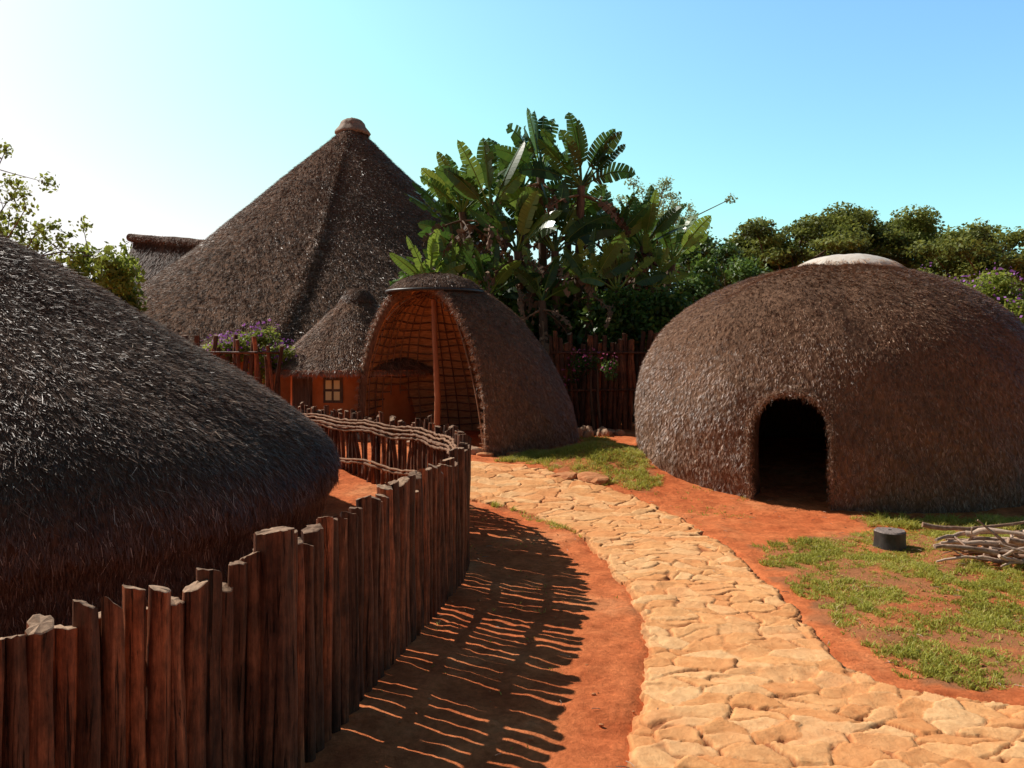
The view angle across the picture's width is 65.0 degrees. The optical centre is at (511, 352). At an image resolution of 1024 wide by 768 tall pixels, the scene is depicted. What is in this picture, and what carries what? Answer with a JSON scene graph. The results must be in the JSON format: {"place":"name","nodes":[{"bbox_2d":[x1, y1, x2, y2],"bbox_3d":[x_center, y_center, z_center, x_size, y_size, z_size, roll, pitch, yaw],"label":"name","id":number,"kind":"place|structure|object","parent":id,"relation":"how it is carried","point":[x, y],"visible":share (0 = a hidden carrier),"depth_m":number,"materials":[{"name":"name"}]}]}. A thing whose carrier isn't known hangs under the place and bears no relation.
{"place":"outdoors","nodes":[
{"label":"outdoors","id":0,"kind":"place"},
{"bbox_2d":[0,0,1023,279],"label":"sky","id":1,"kind":"structure","parent":0,"point":[171,118],"materials":[{"name":"blue"}]},
{"bbox_2d":[181,421,1023,767],"bbox_3d":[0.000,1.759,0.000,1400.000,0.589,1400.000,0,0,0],"label":"ground","id":2,"kind":"structure","parent":0,"point":[467,649],"depth_m":5.72,"materials":[{"name":"orange soil"}]},
{"bbox_2d":[0,138,147,313],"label":"leafy tree","id":3,"kind":"object","parent":2,"relation":"on","point":[116,276],"visible":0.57,"depth_m":20.43,"materials":[{"name":"green plant"}]},
{"bbox_2d":[126,234,203,287],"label":"thatched longhouse","id":4,"kind":"structure","parent":2,"relation":"on","point":[155,255],"depth_m":29.96,"materials":[{"name":"brown wicker"}]},
{"bbox_2d":[0,232,341,637],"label":"thatched beehive hut","id":5,"kind":"object","parent":2,"relation":"on","point":[138,449],"visible":0.98,"depth_m":6.38,"materials":[{"name":"brown wicker"}]},
{"bbox_2d":[181,334,283,394],"bbox_3d":[-5.634,0.670,15.514,2.437,2.060,0.431,0,0,8],"label":"palisade fence","id":6,"kind":"object","parent":2,"relation":"on","point":[253,361],"visible":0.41,"depth_m":15.35,"materials":[{"name":"brown wood"}]},
{"bbox_2d":[0,402,471,767],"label":"palisade fence","id":7,"kind":"object","parent":2,"relation":"on","point":[285,647],"visible":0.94,"depth_m":3.50,"materials":[{"name":"brown wood"}]},
{"bbox_2d":[202,319,298,398],"bbox_3d":[-5.350,0.660,16.364,2.253,2.687,1.352,0,0,0],"label":"flowering shrub","id":8,"kind":"object","parent":2,"relation":"on","point":[263,342],"visible":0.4,"depth_m":16.10,"materials":[{"name":"green plant"}]},
{"bbox_2d":[135,117,490,404],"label":"thatched rondavel","id":9,"kind":"structure","parent":2,"relation":"on","point":[295,252],"depth_m":24.42,"materials":[{"name":"brown wicker"}]},
{"bbox_2d":[272,288,433,434],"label":"rondavel","id":10,"kind":"structure","parent":2,"relation":"on","point":[322,368],"depth_m":15.99,"materials":[{"name":"brown plant"}]},
{"bbox_2d":[292,376,342,409],"bbox_3d":[-3.918,1.150,15.999,1.259,1.400,0.220,0,0,27],"label":"window and door","id":11,"kind":"structure","parent":10,"relation":"in","point":[301,388],"depth_m":15.94,"materials":[{"name":"brown wood"}]},
{"bbox_2d":[354,272,584,456],"bbox_3d":[-0.688,0.230,15.261,4.473,3.372,3.736,0,0,36],"label":"open thatched shelter","id":12,"kind":"object","parent":2,"relation":"on","point":[496,378],"visible":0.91,"depth_m":14.14,"materials":[{"name":"brown plant"}]},
{"bbox_2d":[406,112,659,414],"bbox_3d":[0.533,-1.826,19.299,5.914,7.677,4.182,0,0,0],"label":"giant bird of paradise plant","id":13,"kind":"object","parent":2,"relation":"on","point":[573,138],"visible":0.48,"depth_m":18.37,"materials":[{"name":"green plant"}]},
{"bbox_2d":[388,262,680,394],"bbox_3d":[0.791,-0.286,19.610,7.396,4.576,4.204,0,0,0],"label":"undergrowth shrub","id":14,"kind":"object","parent":2,"relation":"on","point":[578,333],"visible":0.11,"depth_m":18.31,"materials":[{"name":"green plant"}]},
{"bbox_2d":[390,108,711,421],"bbox_3d":[1.076,-1.934,19.207,7.634,7.900,3.610,0,0,0],"label":"giant bird of paradise plant","id":15,"kind":"object","parent":2,"relation":"on","point":[444,192],"visible":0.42,"depth_m":19.08,"materials":[{"name":"green plant"}]},
{"bbox_2d":[434,137,691,420],"bbox_3d":[1.205,-1.486,19.072,5.913,6.995,3.806,0,0,0],"label":"giant bird of paradise plant","id":16,"kind":"object","parent":2,"relation":"on","point":[468,186],"visible":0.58,"depth_m":18.35,"materials":[{"name":"green plant"}]},
{"bbox_2d":[551,471,609,484],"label":"bank rocks","id":17,"kind":"object","parent":2,"relation":"on","point":[594,478],"visible":0.69,"depth_m":11.35,"materials":[{"name":"beige stone"}]},
{"bbox_2d":[562,348,618,430],"bbox_3d":[1.680,0.947,16.786,1.535,2.113,0.776,0,0,40],"label":"flowering shrub","id":18,"kind":"object","parent":2,"relation":"on","point":[578,364],"visible":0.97,"depth_m":16.79,"materials":[{"name":"green plant"}]},
{"bbox_2d":[577,425,624,437],"bbox_3d":[1.704,1.607,15.967,1.054,0.310,0.723,0,0,-22],"label":"stone pile","id":19,"kind":"object","parent":2,"relation":"on","point":[588,431],"visible":0.74,"depth_m":15.91,"materials":[{"name":"grey stone"}]},
{"bbox_2d":[549,330,657,429],"bbox_3d":[7.419,0.583,17.614,13.324,2.234,1.465,0,0,0],"label":"palisade fence","id":20,"kind":"object","parent":2,"relation":"on","point":[614,410],"visible":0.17,"depth_m":17.20,"materials":[{"name":"brown wood"}]},
{"bbox_2d":[583,175,737,271],"bbox_3d":[6.113,-3.001,35.364,7.502,10.068,8.210,0,0,0],"label":"wispy tree","id":21,"kind":"object","parent":2,"relation":"on","point":[666,182],"visible":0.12,"depth_m":35.20,"materials":[{"name":"green plant"}]},
{"bbox_2d":[572,229,773,422],"bbox_3d":[5.033,-0.929,21.098,3.958,5.863,9.289,0,0,28],"label":"climbing shrub","id":22,"kind":"object","parent":2,"relation":"on","point":[654,313],"visible":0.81,"depth_m":18.12,"materials":[{"name":"green plant"}]},
{"bbox_2d":[380,434,1023,749],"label":"grass","id":23,"kind":"structure","parent":2,"relation":"on","point":[977,617],"depth_m":7.00,"materials":[{"name":"green plant"}]},
{"bbox_2d":[383,465,1022,739],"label":"pebbles","id":24,"kind":"object","parent":2,"relation":"on","point":[600,724],"visible":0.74,"depth_m":6.07,"materials":[{"name":"brown stone"}]},
{"bbox_2d":[437,498,1023,767],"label":"twig litter","id":25,"kind":"object","parent":2,"relation":"on","point":[719,574],"visible":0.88,"depth_m":6.09,"materials":[{"name":"brown wood"}]},
{"bbox_2d":[470,461,1023,767],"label":"flagstone path","id":26,"kind":"structure","parent":2,"relation":"on","point":[801,696],"depth_m":4.89,"materials":[{"name":"beige stone"}]},
{"bbox_2d":[656,212,874,288],"bbox_3d":[8.149,-1.412,28.812,9.048,6.890,6.756,0,0,28],"label":"acacia tree","id":27,"kind":"object","parent":2,"relation":"on","point":[775,251],"visible":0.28,"depth_m":27.15,"materials":[{"name":"green plant"}]},
{"bbox_2d":[741,384,840,510],"bbox_3d":[3.538,1.303,10.235,1.261,1.821,0.357,0,0,32],"label":"door edge","id":28,"kind":"structure","parent":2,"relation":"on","point":[820,404],"depth_m":10.12,"materials":[{"name":"brown wicker"}]},
{"bbox_2d":[636,264,1023,512],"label":"thatch shell","id":29,"kind":"object","parent":2,"relation":"on","point":[793,417],"visible":0.66,"depth_m":10.30},
{"bbox_2d":[634,262,1023,513],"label":"thatch straw","id":30,"kind":"object","parent":29,"relation":"on","point":[944,279],"visible":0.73,"depth_m":10.20,"materials":[{"name":"brown wicker"}]},
{"bbox_2d":[798,253,905,268],"bbox_3d":[5.303,-1.404,12.779,1.828,0.304,1.819,0,0,0],"label":"roof cap","id":31,"kind":"object","parent":29,"relation":"on","point":[840,259],"visible":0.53,"depth_m":12.18,"materials":[{"name":"paint"}]},
{"bbox_2d":[781,201,963,277],"bbox_3d":[14.835,-1.910,31.087,8.800,7.886,10.401,0,0,25],"label":"acacia tree","id":32,"kind":"object","parent":2,"relation":"on","point":[923,223],"visible":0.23,"depth_m":29.58,"materials":[{"name":"green plant"}]},
{"bbox_2d":[873,527,906,551],"bbox_3d":[3.889,1.919,8.243,0.338,0.202,0.335,0,0,0],"label":"tree stump","id":33,"kind":"object","parent":2,"relation":"on","point":[890,539],"visible":0.94,"depth_m":8.14,"materials":[{"name":"grey stone"}]},
{"bbox_2d":[871,217,1023,294],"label":"acacia tree","id":34,"kind":"object","parent":2,"relation":"on","point":[975,248],"visible":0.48,"depth_m":25.88,"materials":[{"name":"green plant"}]},
{"bbox_2d":[917,262,1023,322],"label":"flowering shrub","id":35,"kind":"object","parent":2,"relation":"on","point":[1001,288],"visible":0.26,"depth_m":16.77,"materials":[{"name":"green plant"}]},
{"bbox_2d":[921,520,1023,566],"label":"firewood pile","id":36,"kind":"object","parent":2,"relation":"on","point":[1004,548],"visible":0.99,"depth_m":7.70,"materials":[{"name":"grey wood"}]}
]}

